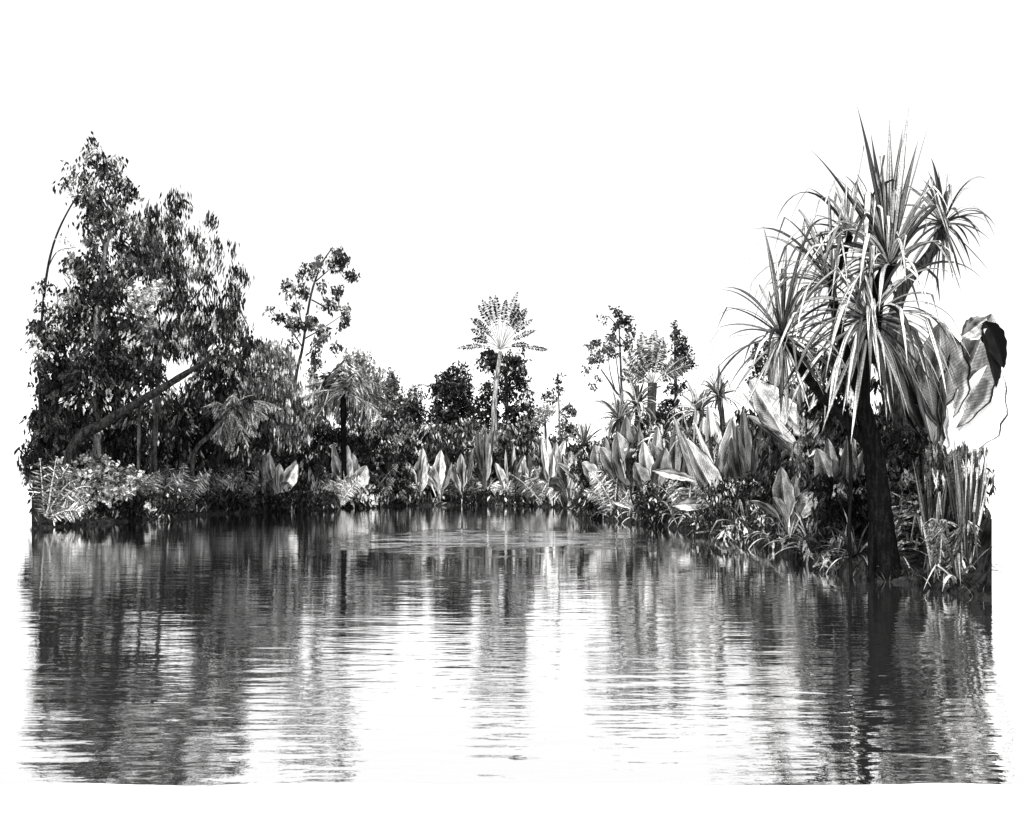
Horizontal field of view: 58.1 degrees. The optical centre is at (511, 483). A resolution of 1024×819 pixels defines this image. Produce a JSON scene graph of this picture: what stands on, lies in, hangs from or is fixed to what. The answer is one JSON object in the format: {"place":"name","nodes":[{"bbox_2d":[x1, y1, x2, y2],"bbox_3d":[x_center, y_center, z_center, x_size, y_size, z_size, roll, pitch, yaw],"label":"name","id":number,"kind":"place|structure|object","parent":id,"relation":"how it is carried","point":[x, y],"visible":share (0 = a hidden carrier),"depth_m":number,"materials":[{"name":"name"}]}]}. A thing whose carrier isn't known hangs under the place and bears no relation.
{"place":"outdoors","nodes":[
{"label":"outdoors","id":0,"kind":"place"},
{"bbox_2d":[0,498,1023,785],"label":"water","id":1,"kind":"structure","parent":0,"point":[460,644],"depth_m":8.01,"materials":[{"name":"liquid"}]},
{"bbox_2d":[0,484,1023,818],"bbox_3d":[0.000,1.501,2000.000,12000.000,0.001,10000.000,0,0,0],"label":"ground","id":2,"kind":"structure","parent":0,"point":[498,802],"depth_m":4.35,"materials":[{"name":"white"}]},
{"bbox_2d":[32,488,991,599],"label":"bank","id":3,"kind":"structure","parent":0,"point":[913,557],"depth_m":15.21,"materials":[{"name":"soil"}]},
{"bbox_2d":[20,160,93,499],"bbox_3d":[-18.295,-5.846,36.381,2.663,13.903,1.944,0,0,20],"label":"slender tree","id":4,"kind":"object","parent":3,"relation":"on","point":[46,346],"visible":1,"depth_m":36.70,"materials":[{"name":"grey plant"}]},
{"bbox_2d":[27,456,97,522],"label":"fern","id":5,"kind":"object","parent":3,"relation":"on","point":[52,510],"visible":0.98,"depth_m":32.12,"materials":[{"name":"plant"}]},
{"bbox_2d":[14,270,167,514],"bbox_3d":[-16.991,-3.442,37.462,5.999,10.404,3.428,0,0,0],"label":"broadleaf tree","id":6,"kind":"object","parent":3,"relation":"on","point":[62,386],"visible":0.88,"depth_m":36.98,"materials":[{"name":"black plant"}]},
{"bbox_2d":[39,131,150,507],"bbox_3d":[-17.296,-6.612,37.775,4.546,15.640,3.168,0,0,0],"label":"broadleaf tree","id":7,"kind":"object","parent":3,"relation":"on","point":[78,316],"visible":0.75,"depth_m":37.76,"materials":[{"name":"grey plant"}]},
{"bbox_2d":[53,451,149,516],"bbox_3d":[-15.752,0.011,35.574,3.777,2.698,1.773,0,0,0],"label":"shrub","id":8,"kind":"object","parent":3,"relation":"on","point":[123,482],"visible":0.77,"depth_m":35.37,"materials":[{"name":"grey plant"}]},
{"bbox_2d":[86,399,136,504],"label":"shrub","id":9,"kind":"object","parent":3,"relation":"on","point":[112,448],"visible":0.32,"depth_m":42.23,"materials":[{"name":"black plant"}]},
{"bbox_2d":[64,484,194,521],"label":"shrub","id":10,"kind":"object","parent":3,"relation":"on","point":[141,505],"visible":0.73,"depth_m":36.78,"materials":[{"name":"black plant"}]},
{"bbox_2d":[95,274,169,515],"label":"slender tree","id":11,"kind":"object","parent":3,"relation":"on","point":[143,304],"visible":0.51,"depth_m":38.13,"materials":[{"name":"grey plant"}]},
{"bbox_2d":[114,407,160,497],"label":"shrub","id":12,"kind":"object","parent":3,"relation":"on","point":[131,435],"visible":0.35,"depth_m":43.74,"materials":[{"name":"black plant"}]},
{"bbox_2d":[55,336,243,507],"bbox_3d":[-13.849,-2.167,35.044,7.316,6.892,1.280,0,0,0],"label":"leaning tree","id":13,"kind":"object","parent":3,"relation":"on","point":[80,437],"visible":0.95,"depth_m":34.91,"materials":[{"name":"grey plant"}]},
{"bbox_2d":[129,470,186,500],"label":"fern","id":14,"kind":"object","parent":3,"relation":"on","point":[169,486],"visible":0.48,"depth_m":40.26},
{"bbox_2d":[140,394,186,492],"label":"shrub","id":15,"kind":"object","parent":3,"relation":"on","point":[161,464],"visible":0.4,"depth_m":46.22,"materials":[{"name":"black plant"}]},
{"bbox_2d":[90,330,277,491],"bbox_3d":[-16.924,-3.481,47.430,9.895,9.661,5.736,0,0,0],"label":"broadleaf tree","id":16,"kind":"object","parent":3,"relation":"on","point":[197,422],"visible":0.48,"depth_m":46.44,"materials":[{"name":"black plant"}]},
{"bbox_2d":[159,463,211,502],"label":"fern","id":17,"kind":"object","parent":3,"relation":"on","point":[187,485],"visible":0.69,"depth_m":43.78,"materials":[{"name":"plant"}]},
{"bbox_2d":[126,185,254,487],"bbox_3d":[-14.299,-6.002,41.045,5.477,14.638,3.885,0,0,0],"label":"broadleaf tree","id":18,"kind":"object","parent":3,"relation":"on","point":[199,328],"visible":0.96,"depth_m":40.73,"materials":[{"name":"grey plant"}]},
{"bbox_2d":[182,466,244,505],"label":"fern","id":19,"kind":"object","parent":3,"relation":"on","point":[212,475],"visible":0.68,"depth_m":46.96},
{"bbox_2d":[189,484,265,513],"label":"shrub","id":20,"kind":"object","parent":3,"relation":"on","point":[239,500],"visible":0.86,"depth_m":46.89,"materials":[{"name":"black plant"}]},
{"bbox_2d":[190,392,280,509],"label":"feather palm","id":21,"kind":"object","parent":3,"relation":"on","point":[237,413],"visible":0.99,"depth_m":43.94,"materials":[{"name":"grey plant"}]},
{"bbox_2d":[234,337,314,506],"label":"bushy tree","id":22,"kind":"object","parent":3,"relation":"on","point":[287,391],"visible":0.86,"depth_m":49.88,"materials":[{"name":"grey plant"}]},
{"bbox_2d":[254,449,298,497],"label":"broad leaved plant","id":23,"kind":"object","parent":3,"relation":"on","point":[286,478],"visible":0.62,"depth_m":51.73,"materials":[{"name":"grey plant"}]},
{"bbox_2d":[247,441,330,497],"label":"shrub","id":24,"kind":"object","parent":3,"relation":"on","point":[304,460],"visible":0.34,"depth_m":55.03,"materials":[{"name":"black plant"}]},
{"bbox_2d":[251,485,338,511],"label":"shrub","id":25,"kind":"object","parent":3,"relation":"on","point":[293,501],"visible":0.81,"depth_m":50.17,"materials":[{"name":"black plant"}]},
{"bbox_2d":[261,247,360,492],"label":"slender tree","id":26,"kind":"object","parent":3,"relation":"on","point":[311,322],"visible":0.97,"depth_m":53.00,"materials":[{"name":"grey plant"}]},
{"bbox_2d":[307,410,340,463],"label":"shrub","id":27,"kind":"object","parent":3,"relation":"on","point":[327,427],"visible":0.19,"depth_m":61.73,"materials":[{"name":"black plant"}]},
{"bbox_2d":[324,475,363,506],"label":"fern","id":28,"kind":"object","parent":3,"relation":"on","point":[342,497],"visible":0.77,"depth_m":56.83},
{"bbox_2d":[304,347,386,407],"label":"distant tree","id":29,"kind":"object","parent":3,"relation":"on","point":[362,361],"visible":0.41,"depth_m":87.69,"materials":[{"name":"grey plant"}]},
{"bbox_2d":[304,358,390,491],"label":"feather palm","id":30,"kind":"object","parent":3,"relation":"on","point":[343,395],"visible":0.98,"depth_m":58.03,"materials":[{"name":"grey plant"}]},
{"bbox_2d":[331,442,369,488],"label":"broad leaved plant","id":31,"kind":"object","parent":3,"relation":"on","point":[355,468],"visible":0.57,"depth_m":58.71,"materials":[{"name":"grey plant"}]},
{"bbox_2d":[309,424,400,499],"bbox_3d":[-10.625,-1.252,61.327,6.658,5.476,5.226,0,0,0],"label":"shrub","id":32,"kind":"object","parent":3,"relation":"on","point":[362,453],"visible":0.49,"depth_m":60.48,"materials":[{"name":"black plant"}]},
{"bbox_2d":[339,481,390,507],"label":"shrub","id":33,"kind":"object","parent":3,"relation":"on","point":[362,496],"visible":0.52,"depth_m":57.49,"materials":[{"name":"grey plant"}]},
{"bbox_2d":[362,367,413,435],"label":"distant tree","id":34,"kind":"object","parent":3,"relation":"on","point":[392,385],"visible":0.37,"depth_m":87.58,"materials":[{"name":"black plant"}]},
{"bbox_2d":[376,417,414,463],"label":"shrub","id":35,"kind":"object","parent":3,"relation":"on","point":[388,431],"visible":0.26,"depth_m":68.72,"materials":[{"name":"black plant"}]},
{"bbox_2d":[378,449,425,505],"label":"shrub","id":36,"kind":"object","parent":3,"relation":"on","point":[401,490],"visible":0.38,"depth_m":63.01,"materials":[{"name":"black plant"}]},
{"bbox_2d":[384,379,431,466],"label":"bushy tree","id":37,"kind":"object","parent":3,"relation":"on","point":[413,409],"visible":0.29,"depth_m":79.12,"materials":[{"name":"grey plant"}]},
{"bbox_2d":[390,416,430,497],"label":"shrub","id":38,"kind":"object","parent":3,"relation":"on","point":[416,431],"visible":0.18,"depth_m":69.60,"materials":[{"name":"grey plant"}]},
{"bbox_2d":[406,448,428,502],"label":"broad leaved plant","id":39,"kind":"object","parent":3,"relation":"on","point":[421,476],"visible":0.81,"depth_m":63.96,"materials":[{"name":"grey plant"}]},
{"bbox_2d":[412,418,454,496],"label":"shrub","id":40,"kind":"object","parent":3,"relation":"on","point":[436,434],"visible":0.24,"depth_m":70.56,"materials":[{"name":"grey plant"}]},
{"bbox_2d":[427,450,451,501],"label":"broad leaved plant","id":41,"kind":"object","parent":3,"relation":"on","point":[438,471],"visible":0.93,"depth_m":64.69,"materials":[{"name":"grey plant"}]},
{"bbox_2d":[398,437,497,498],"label":"shrub","id":42,"kind":"object","parent":3,"relation":"on","point":[413,457],"visible":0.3,"depth_m":68.29,"materials":[{"name":"black plant"}]},
{"bbox_2d":[422,360,486,447],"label":"bushy tree","id":43,"kind":"object","parent":3,"relation":"on","point":[459,387],"visible":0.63,"depth_m":77.27,"materials":[{"name":"black plant"}]},
{"bbox_2d":[444,448,473,494],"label":"broad leaved plant","id":44,"kind":"object","parent":3,"relation":"on","point":[461,476],"visible":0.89,"depth_m":65.79,"materials":[{"name":"grey plant"}]},
{"bbox_2d":[442,417,486,496],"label":"shrub","id":45,"kind":"object","parent":3,"relation":"on","point":[462,429],"visible":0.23,"depth_m":72.21,"materials":[{"name":"grey plant"}]},
{"bbox_2d":[429,483,499,504],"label":"shrub","id":46,"kind":"object","parent":3,"relation":"on","point":[480,496],"visible":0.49,"depth_m":65.11,"materials":[{"name":"black plant"}]},
{"bbox_2d":[474,425,494,491],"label":"broad leaved plant","id":47,"kind":"object","parent":3,"relation":"on","point":[484,449],"visible":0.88,"depth_m":66.80,"materials":[{"name":"grey plant"}]},
{"bbox_2d":[457,292,547,490],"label":"fan palm","id":48,"kind":"object","parent":3,"relation":"on","point":[512,316],"visible":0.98,"depth_m":68.87,"materials":[{"name":"grey plant"}]},
{"bbox_2d":[471,344,543,444],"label":"bushy tree","id":49,"kind":"object","parent":3,"relation":"on","point":[513,367],"visible":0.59,"depth_m":79.60,"materials":[{"name":"black plant"}]},
{"bbox_2d":[489,416,525,478],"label":"shrub","id":50,"kind":"object","parent":3,"relation":"on","point":[505,435],"visible":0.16,"depth_m":69.29,"materials":[{"name":"grey plant"}]},
{"bbox_2d":[495,445,525,487],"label":"broad leaved plant","id":51,"kind":"object","parent":3,"relation":"on","point":[502,474],"visible":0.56,"depth_m":65.03,"materials":[{"name":"grey plant"}]},
{"bbox_2d":[488,488,560,505],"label":"shrub","id":52,"kind":"object","parent":3,"relation":"on","point":[508,499],"visible":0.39,"depth_m":63.02,"materials":[{"name":"black plant"}]},
{"bbox_2d":[508,466,546,502],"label":"fern","id":53,"kind":"object","parent":3,"relation":"on","point":[535,487],"visible":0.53,"depth_m":61.36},
{"bbox_2d":[474,431,581,486],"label":"shrub","id":54,"kind":"object","parent":3,"relation":"on","point":[500,457],"visible":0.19,"depth_m":68.01,"materials":[{"name":"black plant"}]},
{"bbox_2d":[523,402,556,438],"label":"tree","id":55,"kind":"object","parent":3,"relation":"on","point":[546,412],"visible":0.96,"depth_m":78.78,"materials":[{"name":"grey plant"}]},
{"bbox_2d":[538,437,565,503],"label":"broad leaved plant","id":56,"kind":"object","parent":3,"relation":"on","point":[549,454],"visible":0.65,"depth_m":60.01,"materials":[{"name":"grey plant"}]},
{"bbox_2d":[540,372,578,441],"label":"slender tree","id":57,"kind":"object","parent":3,"relation":"on","point":[572,412],"visible":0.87,"depth_m":81.98,"materials":[{"name":"grey plant"}]},
{"bbox_2d":[548,451,578,505],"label":"broad leaved plant","id":58,"kind":"object","parent":3,"relation":"on","point":[561,481],"visible":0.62,"depth_m":56.29,"materials":[{"name":"grey plant"}]},
{"bbox_2d":[554,418,604,460],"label":"strap plant","id":59,"kind":"object","parent":3,"relation":"on","point":[583,434],"visible":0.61,"depth_m":47.83,"materials":[{"name":"grey plant"}]},
{"bbox_2d":[565,427,635,506],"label":"shrub","id":60,"kind":"object","parent":3,"relation":"on","point":[584,455],"visible":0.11,"depth_m":39.71,"materials":[{"name":"black plant"}]},
{"bbox_2d":[582,437,621,515],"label":"broad leaved plant","id":61,"kind":"object","parent":3,"relation":"on","point":[592,464],"visible":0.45,"depth_m":38.82,"materials":[{"name":"grey plant"}]},
{"bbox_2d":[571,493,633,518],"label":"shrub","id":62,"kind":"object","parent":3,"relation":"on","point":[590,510],"visible":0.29,"depth_m":39.49,"materials":[{"name":"black plant"}]},
{"bbox_2d":[581,333,627,415],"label":"slender tree","id":63,"kind":"object","parent":3,"relation":"on","point":[608,350],"visible":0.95,"depth_m":49.94,"materials":[{"name":"grey plant"}]},
{"bbox_2d":[583,463,635,514],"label":"fern","id":64,"kind":"object","parent":3,"relation":"on","point":[608,493],"visible":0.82,"depth_m":38.46,"materials":[{"name":"plant"}]},
{"bbox_2d":[596,305,636,419],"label":"slender tree","id":65,"kind":"object","parent":3,"relation":"on","point":[620,322],"visible":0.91,"depth_m":52.92,"materials":[{"name":"grey plant"}]},
{"bbox_2d":[591,387,645,439],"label":"strap plant","id":66,"kind":"object","parent":3,"relation":"on","point":[617,412],"visible":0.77,"depth_m":39.85,"materials":[{"name":"grey plant"}]},
{"bbox_2d":[599,416,647,510],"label":"broad leaved plant","id":67,"kind":"object","parent":3,"relation":"on","point":[612,459],"visible":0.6,"depth_m":38.33,"materials":[{"name":"grey plant"}]},
{"bbox_2d":[605,375,664,431],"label":"strap plant","id":68,"kind":"object","parent":3,"relation":"on","point":[638,397],"visible":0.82,"depth_m":40.86,"materials":[{"name":"grey plant"}]},
{"bbox_2d":[619,329,690,425],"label":"fan palm","id":69,"kind":"object","parent":3,"relation":"on","point":[643,365],"visible":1,"depth_m":44.94,"materials":[{"name":"grey plant"}]},
{"bbox_2d":[632,426,679,492],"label":"broad leaved plant","id":70,"kind":"object","parent":3,"relation":"on","point":[647,464],"visible":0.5,"depth_m":34.38,"materials":[{"name":"grey plant"}]},
{"bbox_2d":[626,473,706,525],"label":"shrub","id":71,"kind":"object","parent":3,"relation":"on","point":[650,503],"visible":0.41,"depth_m":32.72,"materials":[{"name":"black plant"}]},
{"bbox_2d":[649,418,690,487],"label":"broad leaved plant","id":72,"kind":"object","parent":3,"relation":"on","point":[678,464],"visible":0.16,"depth_m":34.65,"materials":[{"name":"grey plant"}]},
{"bbox_2d":[641,320,699,428],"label":"conical tree","id":73,"kind":"object","parent":3,"relation":"on","point":[677,342],"visible":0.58,"depth_m":48.73,"materials":[{"name":"black plant"}]},
{"bbox_2d":[652,480,704,515],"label":"fern","id":74,"kind":"object","parent":3,"relation":"on","point":[683,494],"visible":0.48,"depth_m":31.75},
{"bbox_2d":[666,379,719,428],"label":"strap plant","id":75,"kind":"object","parent":3,"relation":"on","point":[693,402],"visible":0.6,"depth_m":36.92,"materials":[{"name":"grey plant"}]},
{"bbox_2d":[672,407,730,512],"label":"broad leaved plant","id":76,"kind":"object","parent":3,"relation":"on","point":[681,436],"visible":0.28,"depth_m":31.76,"materials":[{"name":"grey plant"}]},
{"bbox_2d":[685,422,727,502],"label":"broad leaved plant","id":77,"kind":"object","parent":3,"relation":"on","point":[703,465],"visible":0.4,"depth_m":26.99,"materials":[{"name":"grey plant"}]},
{"bbox_2d":[697,405,735,482],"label":"broad leaved plant","id":78,"kind":"object","parent":3,"relation":"on","point":[712,426],"visible":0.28,"depth_m":27.62,"materials":[{"name":"grey plant"}]},
{"bbox_2d":[693,367,746,432],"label":"spiky palm","id":79,"kind":"object","parent":3,"relation":"on","point":[719,392],"visible":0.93,"depth_m":28.93,"materials":[{"name":"grey plant"}]},
{"bbox_2d":[686,468,771,532],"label":"shrub","id":80,"kind":"object","parent":3,"relation":"on","point":[731,493],"visible":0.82,"depth_m":25.58,"materials":[{"name":"black plant"}]},
{"bbox_2d":[727,407,772,488],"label":"broad leaved plant","id":81,"kind":"object","parent":3,"relation":"on","point":[742,456],"visible":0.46,"depth_m":26.80,"materials":[{"name":"grey plant"}]},
{"bbox_2d":[748,412,780,498],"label":"shrub","id":82,"kind":"object","parent":3,"relation":"on","point":[773,457],"visible":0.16,"depth_m":25.39,"materials":[{"name":"black plant"}]},
{"bbox_2d":[717,496,814,547],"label":"shrub","id":83,"kind":"object","parent":3,"relation":"on","point":[745,528],"visible":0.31,"depth_m":21.47,"materials":[{"name":"grey plant"}]},
{"bbox_2d":[742,338,823,471],"bbox_3d":[6.839,-1.910,22.419,2.539,3.328,1.112,0,0,0],"label":"banana plant","id":84,"kind":"object","parent":3,"relation":"on","point":[775,425],"visible":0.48,"depth_m":22.32,"materials":[{"name":"grey plant"}]},
{"bbox_2d":[751,467,815,533],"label":"broad leaved plant","id":85,"kind":"object","parent":3,"relation":"on","point":[786,493],"visible":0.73,"depth_m":20.28,"materials":[{"name":"grey plant"}]},
{"bbox_2d":[774,394,807,490],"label":"shrub","id":86,"kind":"object","parent":3,"relation":"on","point":[800,477],"visible":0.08,"depth_m":23.13,"materials":[{"name":"grey plant"}]},
{"bbox_2d":[744,338,849,501],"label":"bushy tree","id":87,"kind":"object","parent":3,"relation":"on","point":[757,366],"visible":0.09,"depth_m":26.95,"materials":[{"name":"grey plant"}]},
{"bbox_2d":[786,406,831,508],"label":"shrub","id":88,"kind":"object","parent":3,"relation":"on","point":[804,464],"visible":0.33,"depth_m":21.62,"materials":[{"name":"grey plant"}]},
{"bbox_2d":[805,544,847,572],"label":"shrub","id":89,"kind":"object","parent":3,"relation":"on","point":[824,562],"visible":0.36,"depth_m":15.63,"materials":[{"name":"grey plant"}]},
{"bbox_2d":[793,468,868,563],"bbox_3d":[6.035,0.707,17.037,1.625,2.025,1.570,0,0,19],"label":"shrub","id":90,"kind":"object","parent":3,"relation":"on","point":[835,496],"visible":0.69,"depth_m":16.86,"materials":[{"name":"black plant"}]},
{"bbox_2d":[813,435,865,535],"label":"broad leaved plant","id":91,"kind":"object","parent":3,"relation":"on","point":[826,461],"visible":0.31,"depth_m":17.55,"materials":[{"name":"grey plant"}]},
{"bbox_2d":[799,336,883,468],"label":"bushy tree","id":92,"kind":"object","parent":3,"relation":"on","point":[832,433],"visible":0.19,"depth_m":19.51,"materials":[{"name":"grey plant"}]},
{"bbox_2d":[701,107,987,582],"bbox_3d":[5.039,-1.972,14.366,4.314,7.240,3.545,0,0,25],"label":"screw pine","id":93,"kind":"object","parent":3,"relation":"on","point":[880,212],"visible":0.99,"depth_m":14.14,"materials":[{"name":"grey plant"}]},
{"bbox_2d":[822,509,868,573],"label":"grass tuft","id":94,"kind":"object","parent":3,"relation":"on","point":[856,549],"visible":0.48,"depth_m":15.43,"materials":[{"name":"grey plant"}]},
{"bbox_2d":[875,401,897,475],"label":"shrub","id":95,"kind":"object","parent":3,"relation":"on","point":[882,432],"visible":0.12,"depth_m":18.25,"materials":[{"name":"black plant"}]},
{"bbox_2d":[891,472,926,551],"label":"fern","id":96,"kind":"object","parent":3,"relation":"on","point":[900,532],"visible":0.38,"depth_m":15.07,"materials":[{"name":"black plant"}]},
{"bbox_2d":[901,458,954,571],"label":"strap plant","id":97,"kind":"object","parent":3,"relation":"on","point":[936,508],"visible":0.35,"depth_m":13.52,"materials":[{"name":"grey plant"}]},
{"bbox_2d":[881,424,996,550],"bbox_3d":[6.893,0.448,15.131,1.559,2.941,1.751,0,0,-20],"label":"shrub","id":98,"kind":"object","parent":3,"relation":"on","point":[917,442],"visible":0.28,"depth_m":15.09,"materials":[{"name":"black plant"}]},
{"bbox_2d":[884,157,995,540],"bbox_3d":[7.493,-2.118,16.082,1.751,6.827,2.279,0,0,37],"label":"screw pine","id":99,"kind":"object","parent":3,"relation":"on","point":[941,234],"visible":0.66,"depth_m":15.91,"materials":[{"name":"grey plant"}]},
{"bbox_2d":[882,314,1007,453],"bbox_3d":[7.723,-1.670,16.418,2.255,2.821,0.535,0,0,0],"label":"banana plant","id":100,"kind":"object","parent":3,"relation":"on","point":[976,415],"visible":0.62,"depth_m":16.50,"materials":[{"name":"grey plant"}]},
{"bbox_2d":[961,316,1006,387],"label":"leaf","id":101,"kind":"object","parent":100,"relation":"attached to","point":[991,336],"visible":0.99,"depth_m":15.87,"materials":[{"name":"black plant"}]},
{"bbox_2d":[921,513,982,583],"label":"fern","id":102,"kind":"object","parent":3,"relation":"on","point":[945,534],"visible":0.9,"depth_m":12.88,"materials":[{"name":"grey plant"}]},
{"bbox_2d":[915,439,991,557],"bbox_3d":[6.490,0.545,13.697,0.969,2.452,1.156,0,0,0],"label":"plant","id":103,"kind":"object","parent":3,"relation":"on","point":[936,456],"visible":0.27,"depth_m":13.48,"materials":[{"name":"grey plant"}]},
{"bbox_2d":[899,437,1012,590],"bbox_3d":[6.336,0.394,12.965,1.408,2.193,1.364,0,0,0],"label":"strap plant","id":104,"kind":"object","parent":3,"relation":"on","point":[966,502],"visible":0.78,"depth_m":12.80,"materials":[{"name":"grey plant"}]},
{"bbox_2d":[0,0,1023,483],"label":"sky","id":105,"kind":"structure","parent":0,"point":[578,159],"materials":[{"name":"white"}]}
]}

